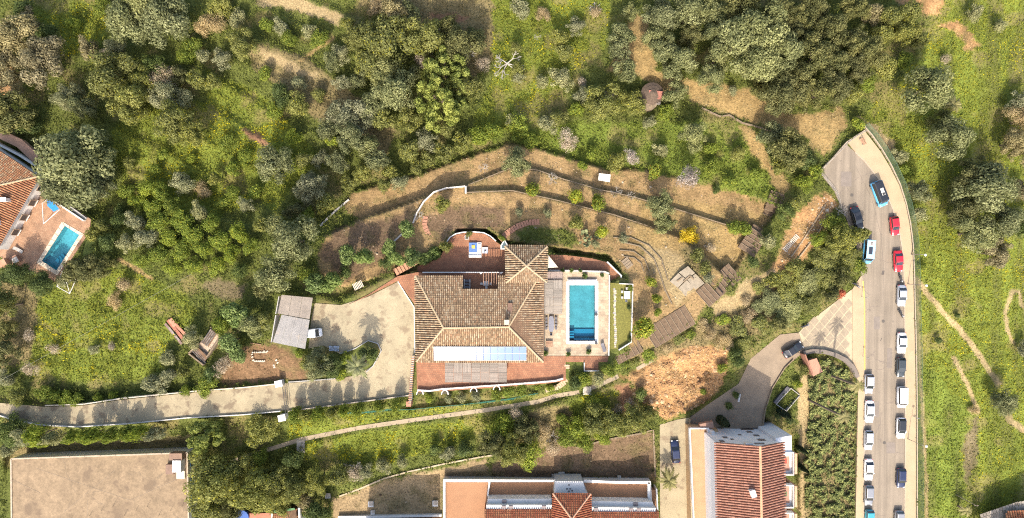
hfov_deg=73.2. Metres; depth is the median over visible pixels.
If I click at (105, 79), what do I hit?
broadleaf tree
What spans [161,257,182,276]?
shrub
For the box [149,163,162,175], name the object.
shrub
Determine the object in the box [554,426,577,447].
shrub
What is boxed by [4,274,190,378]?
overhead cable
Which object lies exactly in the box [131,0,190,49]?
olive tree
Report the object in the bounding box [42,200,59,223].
frame pergola
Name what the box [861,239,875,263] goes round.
camper van
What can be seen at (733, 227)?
shrub
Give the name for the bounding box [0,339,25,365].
carob tree
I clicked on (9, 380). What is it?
shrub
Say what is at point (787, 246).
stone steps
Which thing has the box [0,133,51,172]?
roof terrace wall
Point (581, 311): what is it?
swimming pool
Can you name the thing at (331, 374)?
shrub
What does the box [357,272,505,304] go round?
courtyard paving
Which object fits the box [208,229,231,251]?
shrub
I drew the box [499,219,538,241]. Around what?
brick steps
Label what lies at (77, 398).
shrub
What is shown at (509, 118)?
shrub
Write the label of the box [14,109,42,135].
shrub
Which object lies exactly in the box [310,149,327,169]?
shrub
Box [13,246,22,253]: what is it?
sun lounger
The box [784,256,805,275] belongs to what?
broadleaf tree
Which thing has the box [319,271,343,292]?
shrub
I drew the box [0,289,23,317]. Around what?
broadleaf tree
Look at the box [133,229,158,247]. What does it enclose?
shrub
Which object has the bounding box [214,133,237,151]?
shrub
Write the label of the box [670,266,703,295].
slab patio
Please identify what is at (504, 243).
glass lantern roof
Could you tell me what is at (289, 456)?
shrub
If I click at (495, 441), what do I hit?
carob tree
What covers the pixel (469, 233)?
broadleaf tree
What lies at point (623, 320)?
lawn
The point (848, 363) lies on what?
roundabout wall
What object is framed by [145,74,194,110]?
tree
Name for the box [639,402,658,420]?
broadleaf tree
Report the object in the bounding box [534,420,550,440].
shrub
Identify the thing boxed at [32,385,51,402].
shrub
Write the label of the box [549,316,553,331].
dining table
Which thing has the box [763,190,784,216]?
sleeper steps
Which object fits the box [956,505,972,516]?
palm tree
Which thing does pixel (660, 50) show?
olive tree
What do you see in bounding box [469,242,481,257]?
daybed
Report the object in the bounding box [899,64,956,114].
olive tree
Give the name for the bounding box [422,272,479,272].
divider wall
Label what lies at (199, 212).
shrub
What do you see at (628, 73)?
olive tree
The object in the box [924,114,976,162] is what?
olive tree
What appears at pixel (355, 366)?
palm tree
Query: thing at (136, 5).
olive tree
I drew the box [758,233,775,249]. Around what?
shrub
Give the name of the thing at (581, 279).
pool cover roller
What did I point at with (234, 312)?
shrub
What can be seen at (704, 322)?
shrub
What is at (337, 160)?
olive tree
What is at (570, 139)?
almond tree
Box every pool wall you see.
[548,270,608,273]
[608,275,609,355]
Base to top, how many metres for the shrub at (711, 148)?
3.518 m
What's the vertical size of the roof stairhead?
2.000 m
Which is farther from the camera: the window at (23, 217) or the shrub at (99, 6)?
the shrub at (99, 6)
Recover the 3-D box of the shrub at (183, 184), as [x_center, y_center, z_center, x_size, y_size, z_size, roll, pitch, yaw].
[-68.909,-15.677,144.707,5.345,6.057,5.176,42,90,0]
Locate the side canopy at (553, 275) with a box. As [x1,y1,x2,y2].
[547,272,562,278]
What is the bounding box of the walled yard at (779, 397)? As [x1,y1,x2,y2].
[773,386,798,410]
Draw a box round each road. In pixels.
[660,418,688,517]
[690,333,803,428]
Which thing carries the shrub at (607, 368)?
on the ground at (602, 462)
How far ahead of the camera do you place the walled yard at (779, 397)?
145.90 m
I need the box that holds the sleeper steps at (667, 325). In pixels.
[648,305,695,347]
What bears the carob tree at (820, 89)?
on the ground at (602, 462)
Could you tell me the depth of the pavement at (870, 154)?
144.00 m
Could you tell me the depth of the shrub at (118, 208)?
143.91 m
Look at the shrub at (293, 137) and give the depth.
144.52 m
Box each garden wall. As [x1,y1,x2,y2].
[55,202,85,220]
[67,205,86,219]
[320,199,348,225]
[412,186,464,222]
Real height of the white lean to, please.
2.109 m
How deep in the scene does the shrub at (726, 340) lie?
142.56 m
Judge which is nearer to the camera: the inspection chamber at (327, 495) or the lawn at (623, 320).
the lawn at (623, 320)
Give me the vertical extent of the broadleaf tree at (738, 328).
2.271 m
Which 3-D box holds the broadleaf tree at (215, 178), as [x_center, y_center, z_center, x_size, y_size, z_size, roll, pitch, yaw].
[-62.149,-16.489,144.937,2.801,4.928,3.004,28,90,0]
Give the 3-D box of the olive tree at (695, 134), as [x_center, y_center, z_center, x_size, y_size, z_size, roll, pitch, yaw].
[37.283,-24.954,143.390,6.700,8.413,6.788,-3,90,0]
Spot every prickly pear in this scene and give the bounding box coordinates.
[579,237,590,246]
[581,229,590,240]
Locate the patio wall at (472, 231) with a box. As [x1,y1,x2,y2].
[447,231,495,241]
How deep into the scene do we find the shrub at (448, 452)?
142.71 m
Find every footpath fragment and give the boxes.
[591,375,618,389]
[636,361,653,369]
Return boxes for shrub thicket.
[803,358,856,517]
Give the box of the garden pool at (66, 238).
[37,222,83,274]
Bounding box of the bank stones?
[773,196,835,272]
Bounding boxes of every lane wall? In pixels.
[0,410,280,426]
[45,383,274,405]
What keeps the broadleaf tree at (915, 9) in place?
on the ground at (602, 462)
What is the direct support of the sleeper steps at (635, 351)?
on the ground at (602, 462)
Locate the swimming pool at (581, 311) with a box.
[566,281,597,343]
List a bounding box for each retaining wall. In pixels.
[466,168,739,228]
[467,190,678,236]
[626,243,671,303]
[701,107,770,131]
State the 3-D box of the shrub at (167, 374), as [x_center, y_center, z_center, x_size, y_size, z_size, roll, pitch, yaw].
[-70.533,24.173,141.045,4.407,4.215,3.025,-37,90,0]
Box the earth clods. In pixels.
[631,344,729,418]
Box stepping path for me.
[613,288,616,347]
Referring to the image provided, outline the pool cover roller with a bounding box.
[567,279,596,280]
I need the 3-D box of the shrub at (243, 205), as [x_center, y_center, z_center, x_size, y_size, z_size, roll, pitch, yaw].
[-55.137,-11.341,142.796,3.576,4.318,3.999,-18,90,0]
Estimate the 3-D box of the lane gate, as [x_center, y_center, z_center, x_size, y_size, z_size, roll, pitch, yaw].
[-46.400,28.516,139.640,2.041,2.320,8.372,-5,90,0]
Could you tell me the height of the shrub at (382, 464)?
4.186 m
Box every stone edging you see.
[613,237,667,279]
[620,250,649,270]
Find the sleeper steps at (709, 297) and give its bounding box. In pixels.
[696,264,741,306]
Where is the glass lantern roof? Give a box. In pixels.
[500,239,507,248]
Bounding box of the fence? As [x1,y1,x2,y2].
[865,123,923,517]
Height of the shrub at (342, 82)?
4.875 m
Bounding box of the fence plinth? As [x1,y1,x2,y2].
[863,126,917,517]
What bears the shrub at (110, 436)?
on the ground at (602, 462)
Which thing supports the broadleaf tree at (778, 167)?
on the ground at (602, 462)
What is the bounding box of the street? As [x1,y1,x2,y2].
[821,145,905,517]
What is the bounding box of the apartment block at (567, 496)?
[443,473,658,517]
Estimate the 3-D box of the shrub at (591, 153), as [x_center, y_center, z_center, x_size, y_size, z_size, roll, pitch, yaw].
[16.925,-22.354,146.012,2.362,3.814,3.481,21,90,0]
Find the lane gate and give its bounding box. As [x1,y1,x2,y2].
[274,379,288,421]
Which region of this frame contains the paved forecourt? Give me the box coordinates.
[798,289,851,362]
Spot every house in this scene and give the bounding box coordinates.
[0,148,43,249]
[238,505,305,517]
[980,501,1023,517]
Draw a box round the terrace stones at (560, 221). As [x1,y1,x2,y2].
[344,153,762,346]
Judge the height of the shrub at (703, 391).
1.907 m
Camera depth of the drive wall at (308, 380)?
139.80 m
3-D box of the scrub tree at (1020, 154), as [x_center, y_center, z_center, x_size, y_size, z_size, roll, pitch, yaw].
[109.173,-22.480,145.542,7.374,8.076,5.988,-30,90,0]
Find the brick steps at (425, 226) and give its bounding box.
[422,216,432,236]
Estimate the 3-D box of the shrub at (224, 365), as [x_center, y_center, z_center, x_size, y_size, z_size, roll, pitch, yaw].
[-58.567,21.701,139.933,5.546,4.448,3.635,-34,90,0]
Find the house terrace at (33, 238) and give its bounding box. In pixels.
[0,193,91,281]
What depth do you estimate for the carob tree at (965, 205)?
140.37 m
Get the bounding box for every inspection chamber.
[297,440,304,452]
[325,493,330,498]
[368,501,373,506]
[432,500,437,506]
[583,386,590,394]
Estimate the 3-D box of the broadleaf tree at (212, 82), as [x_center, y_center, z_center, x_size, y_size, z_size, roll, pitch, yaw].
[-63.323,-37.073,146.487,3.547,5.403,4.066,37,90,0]
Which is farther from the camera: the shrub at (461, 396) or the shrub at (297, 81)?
the shrub at (297, 81)
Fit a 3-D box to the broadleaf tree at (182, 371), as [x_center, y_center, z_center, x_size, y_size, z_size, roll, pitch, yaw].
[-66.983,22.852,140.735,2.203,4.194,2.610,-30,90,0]
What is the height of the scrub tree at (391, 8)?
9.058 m
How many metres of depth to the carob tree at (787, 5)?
141.87 m
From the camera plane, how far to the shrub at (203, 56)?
146.54 m
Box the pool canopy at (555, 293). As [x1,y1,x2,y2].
[544,280,562,313]
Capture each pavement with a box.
[848,132,915,517]
[852,276,863,517]
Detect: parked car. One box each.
[670,440,680,463]
[782,341,803,358]
[849,206,863,227]
[863,374,874,393]
[863,400,874,422]
[863,430,873,449]
[863,458,874,479]
[863,485,874,504]
[864,509,874,517]
[888,216,899,235]
[892,250,903,271]
[893,510,904,517]
[895,285,906,305]
[895,332,906,352]
[895,357,906,376]
[895,417,906,437]
[895,468,906,487]
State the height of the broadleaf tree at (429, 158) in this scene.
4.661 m
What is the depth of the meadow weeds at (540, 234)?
146.86 m
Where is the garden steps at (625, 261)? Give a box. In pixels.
[621,257,632,268]
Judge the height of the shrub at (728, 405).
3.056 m
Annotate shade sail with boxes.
[548,255,556,267]
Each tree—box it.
[0,13,37,56]
[0,46,25,90]
[0,90,38,135]
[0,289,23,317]
[0,319,20,340]
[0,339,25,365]
[7,388,27,407]
[15,4,41,36]
[17,35,65,90]
[31,124,115,210]
[35,174,83,210]
[48,82,87,111]
[59,123,118,163]
[60,257,80,285]
[66,93,98,118]
[67,254,103,282]
[77,34,100,60]
[80,169,118,197]
[83,226,99,241]
[85,49,138,100]
[93,218,110,231]
[95,254,118,277]
[103,0,150,46]
[105,83,150,125]
[122,156,135,169]
[123,64,156,97]
[125,0,164,16]
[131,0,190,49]
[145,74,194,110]
[150,99,195,145]
[165,64,187,84]
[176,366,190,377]
[177,120,204,148]
[182,452,239,512]
[185,69,206,89]
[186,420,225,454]
[187,447,210,462]
[187,494,226,517]
[202,72,221,89]
[205,0,234,18]
[207,172,222,185]
[213,493,242,517]
[224,26,260,61]
[226,452,255,482]
[227,466,275,515]
[237,314,269,340]
[242,411,280,448]
[251,281,273,300]
[251,310,270,329]
[252,216,267,231]
[253,253,297,292]
[255,143,295,184]
[262,461,292,499]
[264,214,286,238]
[269,487,294,517]
[271,213,319,263]
[281,202,304,219]
[281,471,314,504]
[286,90,309,117]
[292,153,312,169]
[292,170,327,207]
[295,492,313,513]
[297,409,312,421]
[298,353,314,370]
[303,350,333,378]
[303,466,331,495]
[310,88,325,102]
[315,191,338,214]
[316,118,338,140]
[323,51,339,72]
[324,99,375,137]
[324,149,350,174]
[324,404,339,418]
[328,463,349,486]
[333,120,365,154]
[339,17,355,29]
[340,23,370,52]
[340,175,357,192]
[345,353,368,378]
[347,71,367,89]
[352,162,371,183]
[354,13,413,69]
[354,49,380,80]
[358,92,387,124]
[358,133,379,157]
[360,52,399,87]
[363,147,390,171]
[370,67,416,111]
[372,109,395,130]
[376,178,390,194]
[379,0,408,28]
[381,163,397,178]
[396,106,423,132]
[397,139,419,163]
[402,0,420,20]
[404,15,446,58]
[408,63,420,78]
[410,159,422,175]
[413,73,466,132]
[421,151,435,166]
[422,45,469,83]
[433,142,453,163]
[434,195,450,213]
[438,241,454,253]
[439,13,460,39]
[439,123,454,139]
[442,79,472,109]
[444,24,484,63]
[452,130,472,154]
[455,74,485,103]
[466,231,472,236]
[472,29,486,47]
[476,428,505,458]
[494,51,523,77]
[497,432,528,466]
[501,146,532,178]
[510,41,522,54]
[511,61,522,75]
[513,413,539,444]
[525,182,540,196]
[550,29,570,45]
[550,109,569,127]
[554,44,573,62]
[558,127,578,152]
[568,189,584,203]
[568,213,584,229]
[581,402,613,435]
[582,81,621,121]
[591,193,605,211]
[594,225,609,237]
[600,410,632,437]
[606,22,636,45]
[606,151,625,174]
[607,36,632,59]
[611,56,637,83]
[618,89,646,115]
[618,402,648,434]
[621,1,641,22]
[624,148,639,164]
[629,357,641,366]
[630,316,655,339]
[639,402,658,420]
[640,0,680,30]
[640,25,668,49]
[644,276,657,286]
[645,188,675,219]
[648,163,661,181]
[650,31,674,63]
[652,293,661,303]
[653,214,677,233]
[656,467,679,490]
[661,60,682,81]
[661,79,688,109]
[666,43,699,74]
[671,0,708,30]
[672,334,685,344]
[675,165,699,189]
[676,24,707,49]
[677,121,707,154]
[689,247,704,263]
[693,0,728,25]
[697,63,724,93]
[699,259,710,275]
[703,13,735,43]
[704,42,731,72]
[710,8,760,78]
[715,415,729,427]
[718,0,762,20]
[725,285,735,295]
[727,45,782,82]
[728,314,746,336]
[729,145,747,163]
[736,336,750,350]
[738,0,796,56]
[749,77,772,100]
[750,314,770,334]
[751,288,781,316]
[752,281,765,294]
[753,120,786,153]
[757,68,809,117]
[761,272,780,287]
[762,0,795,26]
[764,290,802,326]
[768,126,807,174]
[768,316,787,330]
[769,30,803,72]
[769,157,786,175]
[775,269,801,300]
[776,408,791,418]
[783,0,817,29]
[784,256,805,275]
[788,60,817,92]
[788,197,804,212]
[789,18,810,45]
[792,31,838,70]
[793,265,824,296]
[795,445,808,454]
[797,290,822,315]
[797,463,808,472]
[798,77,836,112]
[799,0,830,21]
[799,364,808,375]
[807,399,850,423]
[811,244,840,270]
[811,257,840,291]
[815,13,850,49]
[815,66,853,106]
[820,285,839,302]
[821,44,850,73]
[823,222,863,255]
[830,266,853,289]
[831,375,864,393]
[834,246,863,275]
[836,23,867,55]
[838,0,872,20]
[843,87,864,105]
[848,34,889,69]
[848,53,874,84]
[849,225,871,243]
[858,3,885,26]
[869,25,895,44]
[870,53,897,81]
[877,3,910,29]
[890,14,922,47]
[899,0,923,19]
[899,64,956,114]
[906,30,933,48]
[907,179,932,202]
[924,109,950,128]
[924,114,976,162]
[944,193,979,227]
[950,155,989,197]
[950,161,1023,214]
[952,214,1001,253]
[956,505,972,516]
[980,235,1013,268]
[982,203,1023,238]
[988,387,1018,416]
[998,127,1023,162]
[1012,149,1023,166]
[1013,179,1023,200]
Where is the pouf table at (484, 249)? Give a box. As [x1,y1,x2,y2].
[482,247,487,252]
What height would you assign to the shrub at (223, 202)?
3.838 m
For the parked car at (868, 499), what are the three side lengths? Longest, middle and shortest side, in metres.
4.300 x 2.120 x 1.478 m
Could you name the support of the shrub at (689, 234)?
on the ground at (602, 462)
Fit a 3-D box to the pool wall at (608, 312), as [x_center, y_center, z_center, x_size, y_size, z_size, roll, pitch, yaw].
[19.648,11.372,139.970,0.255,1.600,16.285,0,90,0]
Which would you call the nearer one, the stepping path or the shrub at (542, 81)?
the stepping path
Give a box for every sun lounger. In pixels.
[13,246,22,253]
[601,343,605,351]
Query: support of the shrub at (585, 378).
on the ground at (602, 462)
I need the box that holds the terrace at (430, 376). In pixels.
[416,356,565,391]
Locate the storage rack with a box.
[464,279,469,288]
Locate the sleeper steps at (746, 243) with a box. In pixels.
[737,224,763,256]
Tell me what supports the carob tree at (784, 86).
on the ground at (602, 462)
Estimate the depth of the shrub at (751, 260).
140.89 m
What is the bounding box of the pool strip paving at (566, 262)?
[549,255,619,281]
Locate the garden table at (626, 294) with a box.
[624,291,629,298]
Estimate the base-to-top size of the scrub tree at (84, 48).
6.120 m
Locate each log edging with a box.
[791,204,825,256]
[797,227,821,259]
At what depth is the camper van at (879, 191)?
141.24 m
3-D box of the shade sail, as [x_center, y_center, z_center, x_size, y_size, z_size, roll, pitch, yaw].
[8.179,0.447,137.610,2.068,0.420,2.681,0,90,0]
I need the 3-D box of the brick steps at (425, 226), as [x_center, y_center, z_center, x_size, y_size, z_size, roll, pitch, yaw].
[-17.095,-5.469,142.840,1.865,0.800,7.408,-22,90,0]
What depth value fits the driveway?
140.10 m
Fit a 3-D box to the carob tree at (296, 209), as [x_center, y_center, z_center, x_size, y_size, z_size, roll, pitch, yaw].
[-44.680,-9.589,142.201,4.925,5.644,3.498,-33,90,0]
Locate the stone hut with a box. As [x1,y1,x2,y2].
[638,82,663,111]
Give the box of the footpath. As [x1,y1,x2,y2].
[221,390,578,466]
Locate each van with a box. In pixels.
[299,328,322,337]
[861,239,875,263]
[869,180,888,206]
[895,386,907,407]
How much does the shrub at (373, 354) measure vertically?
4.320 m
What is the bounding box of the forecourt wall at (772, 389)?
[762,359,793,424]
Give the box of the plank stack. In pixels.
[164,318,184,344]
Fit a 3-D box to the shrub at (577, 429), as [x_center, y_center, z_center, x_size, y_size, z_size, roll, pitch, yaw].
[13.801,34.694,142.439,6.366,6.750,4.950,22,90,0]
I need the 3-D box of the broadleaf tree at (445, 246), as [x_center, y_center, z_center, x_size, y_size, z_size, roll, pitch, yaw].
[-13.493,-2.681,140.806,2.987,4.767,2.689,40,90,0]
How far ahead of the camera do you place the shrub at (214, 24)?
146.78 m
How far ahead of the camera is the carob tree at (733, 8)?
139.70 m
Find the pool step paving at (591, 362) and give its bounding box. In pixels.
[566,356,608,369]
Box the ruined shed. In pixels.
[188,326,220,365]
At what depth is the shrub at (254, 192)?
143.63 m
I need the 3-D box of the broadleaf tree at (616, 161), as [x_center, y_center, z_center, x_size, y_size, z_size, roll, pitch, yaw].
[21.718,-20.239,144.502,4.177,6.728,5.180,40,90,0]
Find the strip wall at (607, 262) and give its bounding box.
[606,261,621,277]
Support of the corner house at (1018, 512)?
on the ground at (602, 462)
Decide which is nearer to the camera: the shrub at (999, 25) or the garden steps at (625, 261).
the garden steps at (625, 261)
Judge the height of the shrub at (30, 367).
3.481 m
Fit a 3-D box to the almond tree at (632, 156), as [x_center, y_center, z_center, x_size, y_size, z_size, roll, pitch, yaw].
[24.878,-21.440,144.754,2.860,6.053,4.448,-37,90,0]
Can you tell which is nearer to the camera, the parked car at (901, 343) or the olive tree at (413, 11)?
the parked car at (901, 343)
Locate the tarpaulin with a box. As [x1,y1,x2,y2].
[329,346,338,350]
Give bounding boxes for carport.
[271,295,312,348]
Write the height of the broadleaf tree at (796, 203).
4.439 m
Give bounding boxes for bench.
[546,341,552,346]
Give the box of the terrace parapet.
[417,377,562,391]
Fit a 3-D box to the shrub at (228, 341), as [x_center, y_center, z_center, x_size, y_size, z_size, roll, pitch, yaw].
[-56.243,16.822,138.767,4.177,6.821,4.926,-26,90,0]
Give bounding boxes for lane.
[0,383,287,425]
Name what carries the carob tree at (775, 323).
on the ground at (602, 462)
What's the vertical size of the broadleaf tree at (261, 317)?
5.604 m
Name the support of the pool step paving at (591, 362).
on the ground at (602, 462)
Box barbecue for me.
[0,255,21,267]
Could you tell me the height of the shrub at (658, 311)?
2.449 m
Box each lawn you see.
[82,240,97,256]
[610,283,631,348]
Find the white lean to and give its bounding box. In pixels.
[598,173,609,181]
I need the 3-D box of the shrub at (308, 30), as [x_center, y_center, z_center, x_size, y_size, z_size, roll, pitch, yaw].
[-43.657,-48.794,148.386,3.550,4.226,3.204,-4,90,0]
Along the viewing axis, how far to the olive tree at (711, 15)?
143.10 m
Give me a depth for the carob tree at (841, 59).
138.66 m
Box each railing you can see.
[820,173,842,213]
[826,130,866,165]
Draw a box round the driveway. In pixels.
[287,282,414,409]
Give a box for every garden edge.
[339,454,492,496]
[576,429,655,476]
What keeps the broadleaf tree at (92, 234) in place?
on the ground at (602, 462)
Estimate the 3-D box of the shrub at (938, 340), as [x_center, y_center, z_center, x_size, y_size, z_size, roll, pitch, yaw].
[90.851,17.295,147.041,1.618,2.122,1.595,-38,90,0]
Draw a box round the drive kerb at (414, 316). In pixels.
[398,282,414,352]
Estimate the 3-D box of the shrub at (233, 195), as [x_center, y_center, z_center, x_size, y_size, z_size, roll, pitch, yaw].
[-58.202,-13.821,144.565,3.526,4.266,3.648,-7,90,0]
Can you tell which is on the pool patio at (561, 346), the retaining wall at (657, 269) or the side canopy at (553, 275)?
the side canopy at (553, 275)
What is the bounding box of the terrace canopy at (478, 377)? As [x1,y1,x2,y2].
[445,363,506,381]
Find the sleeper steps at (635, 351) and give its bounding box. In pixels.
[615,340,643,363]
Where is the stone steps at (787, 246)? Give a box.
[782,234,798,251]
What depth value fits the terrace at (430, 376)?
139.97 m
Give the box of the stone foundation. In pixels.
[250,342,278,367]
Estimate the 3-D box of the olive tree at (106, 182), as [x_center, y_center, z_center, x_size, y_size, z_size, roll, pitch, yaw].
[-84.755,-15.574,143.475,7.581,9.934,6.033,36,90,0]
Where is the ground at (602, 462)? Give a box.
[0,0,1023,517]
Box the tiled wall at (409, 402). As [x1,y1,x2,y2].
[406,355,414,406]
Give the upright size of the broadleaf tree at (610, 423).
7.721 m
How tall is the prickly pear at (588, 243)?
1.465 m
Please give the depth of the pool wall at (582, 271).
139.47 m
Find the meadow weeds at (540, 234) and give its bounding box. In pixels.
[0,0,1023,517]
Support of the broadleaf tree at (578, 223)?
on the ground at (602, 462)
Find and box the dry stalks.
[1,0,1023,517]
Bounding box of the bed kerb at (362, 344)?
[340,340,381,371]
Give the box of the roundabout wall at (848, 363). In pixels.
[802,349,859,377]
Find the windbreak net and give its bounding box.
[347,393,537,413]
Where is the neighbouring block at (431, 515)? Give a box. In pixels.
[338,513,441,517]
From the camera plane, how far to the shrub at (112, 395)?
142.39 m
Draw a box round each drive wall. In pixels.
[288,378,334,382]
[288,394,408,411]
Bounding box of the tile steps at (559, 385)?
[545,365,569,392]
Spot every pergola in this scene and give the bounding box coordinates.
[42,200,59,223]
[480,272,502,285]
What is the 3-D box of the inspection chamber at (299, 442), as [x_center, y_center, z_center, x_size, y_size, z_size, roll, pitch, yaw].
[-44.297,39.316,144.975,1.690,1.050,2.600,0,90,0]
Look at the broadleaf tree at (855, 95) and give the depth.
140.21 m
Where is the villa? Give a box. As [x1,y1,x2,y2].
[414,245,547,362]
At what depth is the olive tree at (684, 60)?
141.64 m
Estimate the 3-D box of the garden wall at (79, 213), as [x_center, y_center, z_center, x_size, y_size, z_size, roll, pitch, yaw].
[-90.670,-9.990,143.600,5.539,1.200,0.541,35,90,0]
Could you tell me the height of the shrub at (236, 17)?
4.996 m
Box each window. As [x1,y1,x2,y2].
[11,229,20,235]
[19,214,29,221]
[28,199,37,206]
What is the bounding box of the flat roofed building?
[10,447,196,517]
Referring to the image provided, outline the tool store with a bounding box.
[800,353,822,375]
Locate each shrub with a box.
[0,260,33,286]
[0,367,15,386]
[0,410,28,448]
[0,443,19,457]
[8,426,50,447]
[13,0,35,15]
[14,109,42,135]
[20,362,40,376]
[21,422,57,447]
[22,76,36,90]
[23,327,34,341]
[27,268,54,295]
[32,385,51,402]
[34,22,60,37]
[36,430,65,445]
[43,389,61,404]
[45,343,60,354]
[54,275,69,287]
[56,389,72,406]
[60,429,84,444]
[64,17,81,35]
[68,392,84,406]
[75,426,102,443]
[77,426,110,444]
[88,0,111,17]
[88,344,99,354]
[91,392,103,401]
[96,233,115,251]
[96,425,123,444]
[102,39,129,55]
[106,289,121,310]
[108,341,115,349]
[108,390,117,398]
[109,212,127,229]
[113,203,124,214]
[114,233,138,253]
[115,276,132,292]
[115,424,144,441]
[116,185,134,198]
[122,425,154,442]
[123,211,146,230]
[127,194,148,210]
[131,253,152,267]
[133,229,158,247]
[135,180,161,196]
[140,54,166,77]
[140,373,170,394]
[140,424,167,441]
[143,198,163,219]
[145,212,171,232]
[146,64,176,88]
[148,243,168,264]
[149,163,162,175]
[151,182,173,203]
[157,147,168,159]
[158,229,179,246]
[159,349,175,365]
[159,368,177,384]
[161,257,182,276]
[162,197,182,219]
[168,171,197,195]
[169,209,194,234]
[169,239,192,262]
[174,47,195,64]
[178,384,191,396]
[181,37,202,56]
[181,224,203,244]
[181,324,202,350]
[182,255,202,274]
[186,153,195,163]
[189,199,208,221]
[192,238,214,257]
[192,373,219,398]
[193,13,227,37]
[194,179,212,199]
[195,49,211,64]
[201,212,219,234]
[203,364,218,383]
[205,256,226,276]
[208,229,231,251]
[210,316,230,337]
[211,47,231,71]
[212,353,233,380]
[213,197,231,209]
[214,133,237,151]
[217,331,241,352]
[219,301,251,328]
[224,161,241,176]
[224,185,242,200]
[224,244,241,264]
[228,219,249,243]
[229,7,245,29]
[229,345,246,363]
[231,262,248,277]
[236,196,255,212]
[237,146,253,168]
[242,237,260,255]
[248,184,262,199]
[249,445,268,467]
[258,17,273,31]
[258,65,271,81]
[265,101,282,120]
[271,80,291,108]
[272,16,289,37]
[280,29,299,46]
[280,449,304,468]
[284,128,303,145]
[287,406,303,425]
[290,75,306,90]
[295,347,306,358]
[297,267,312,279]
[298,205,314,221]
[301,23,316,38]
[302,497,330,517]
[303,272,325,293]
[305,369,319,381]
[309,29,329,49]
[309,405,325,421]
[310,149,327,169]
[312,345,325,355]
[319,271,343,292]
[322,505,333,517]
[324,134,338,146]
[324,353,342,378]
[330,75,352,90]
[331,43,350,66]
[335,368,348,381]
[337,403,351,417]
[338,351,350,363]
[339,243,356,265]
[339,264,352,279]
[343,463,362,481]
[350,402,365,416]
[351,247,374,264]
[354,461,372,481]
[357,347,370,359]
[366,0,383,15]
[367,345,379,361]
[373,398,387,412]
[375,457,392,474]
[377,256,392,271]
[380,238,395,256]
[387,252,405,265]
[390,175,408,189]
[390,397,403,413]
[397,453,407,468]
[398,220,414,238]
[404,246,420,267]
[412,53,431,68]
[415,126,438,153]
[418,252,432,265]
[425,393,432,403]
[428,246,440,259]
[428,444,441,455]
[439,446,455,461]
[444,392,452,403]
[455,391,467,402]
[455,439,473,456]
[465,125,492,145]
[470,389,480,402]
[474,57,490,72]
[481,122,505,142]
[490,387,501,402]
[491,413,518,437]
[498,234,505,240]
[501,386,515,397]
[505,113,520,125]
[508,111,528,140]
[508,403,524,421]
[509,0,529,20]
[511,71,526,83]
[514,207,522,217]
[516,384,526,398]
[516,436,547,472]
[522,131,538,151]
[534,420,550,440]
[535,6,550,20]
[535,73,548,88]
[537,115,558,134]
[543,208,551,218]
[544,383,554,391]
[544,439,559,456]
[547,67,575,92]
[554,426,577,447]
[555,412,570,425]
[564,415,590,440]
[565,15,586,37]
[567,101,584,118]
[568,374,581,390]
[571,85,589,105]
[576,372,592,387]
[576,435,594,453]
[577,161,587,170]
[578,77,586,85]
[586,145,597,159]
[587,395,599,404]
[589,5,601,17]
[591,239,599,248]
[591,370,604,388]
[593,432,611,445]
[600,364,617,377]
[612,403,623,415]
[614,360,628,369]
[618,231,629,243]
[624,397,635,406]
[635,386,647,401]
[641,349,656,364]
[642,115,656,129]
[651,143,667,157]
[653,308,661,316]
[656,103,674,121]
[662,344,672,353]
[678,225,699,243]
[684,330,696,339]
[697,318,708,332]
[700,388,707,394]
[702,155,723,176]
[703,142,718,155]
[703,271,715,284]
[703,325,716,340]
[705,244,716,251]
[711,184,720,193]
[713,334,733,350]
[714,313,730,325]
[716,363,727,373]
[722,175,736,187]
[724,401,733,409]
[726,219,740,234]
[727,349,746,367]
[728,85,736,96]
[732,390,739,398]
[738,220,752,235]
[738,308,757,323]
[740,294,751,306]
[747,256,760,268]
[748,168,763,178]
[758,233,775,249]
[774,413,781,420]
[776,201,796,220]
[785,418,795,424]
[792,174,813,193]
[792,379,802,387]
[798,149,817,170]
[808,164,824,178]
[809,230,827,246]
[819,213,845,233]
[835,286,846,298]
[851,117,865,130]
[853,257,867,274]
[856,74,875,92]
[888,148,909,164]
[897,50,915,71]
[897,164,913,176]
[910,207,929,222]
[917,262,926,270]
[934,336,942,343]
[940,54,951,63]
[942,95,962,112]
[965,2,983,23]
[967,405,979,414]
[992,18,1008,32]
[1001,107,1023,134]
[1004,90,1023,116]
[1014,212,1023,238]
[1017,339,1023,356]
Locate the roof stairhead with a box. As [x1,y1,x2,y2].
[166,451,185,478]
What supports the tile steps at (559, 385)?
on the ground at (602, 462)
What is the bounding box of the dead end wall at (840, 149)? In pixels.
[823,130,864,168]
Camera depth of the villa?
135.45 m
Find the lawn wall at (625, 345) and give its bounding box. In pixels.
[618,283,632,349]
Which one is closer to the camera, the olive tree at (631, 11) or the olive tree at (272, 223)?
the olive tree at (272, 223)
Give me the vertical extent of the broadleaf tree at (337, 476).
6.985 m
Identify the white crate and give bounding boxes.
[352,280,363,289]
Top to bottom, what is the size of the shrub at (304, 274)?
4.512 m
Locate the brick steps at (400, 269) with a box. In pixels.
[394,253,428,274]
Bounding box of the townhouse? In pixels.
[685,420,796,517]
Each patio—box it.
[417,233,504,271]
[544,271,608,355]
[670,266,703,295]
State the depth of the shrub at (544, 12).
148.92 m

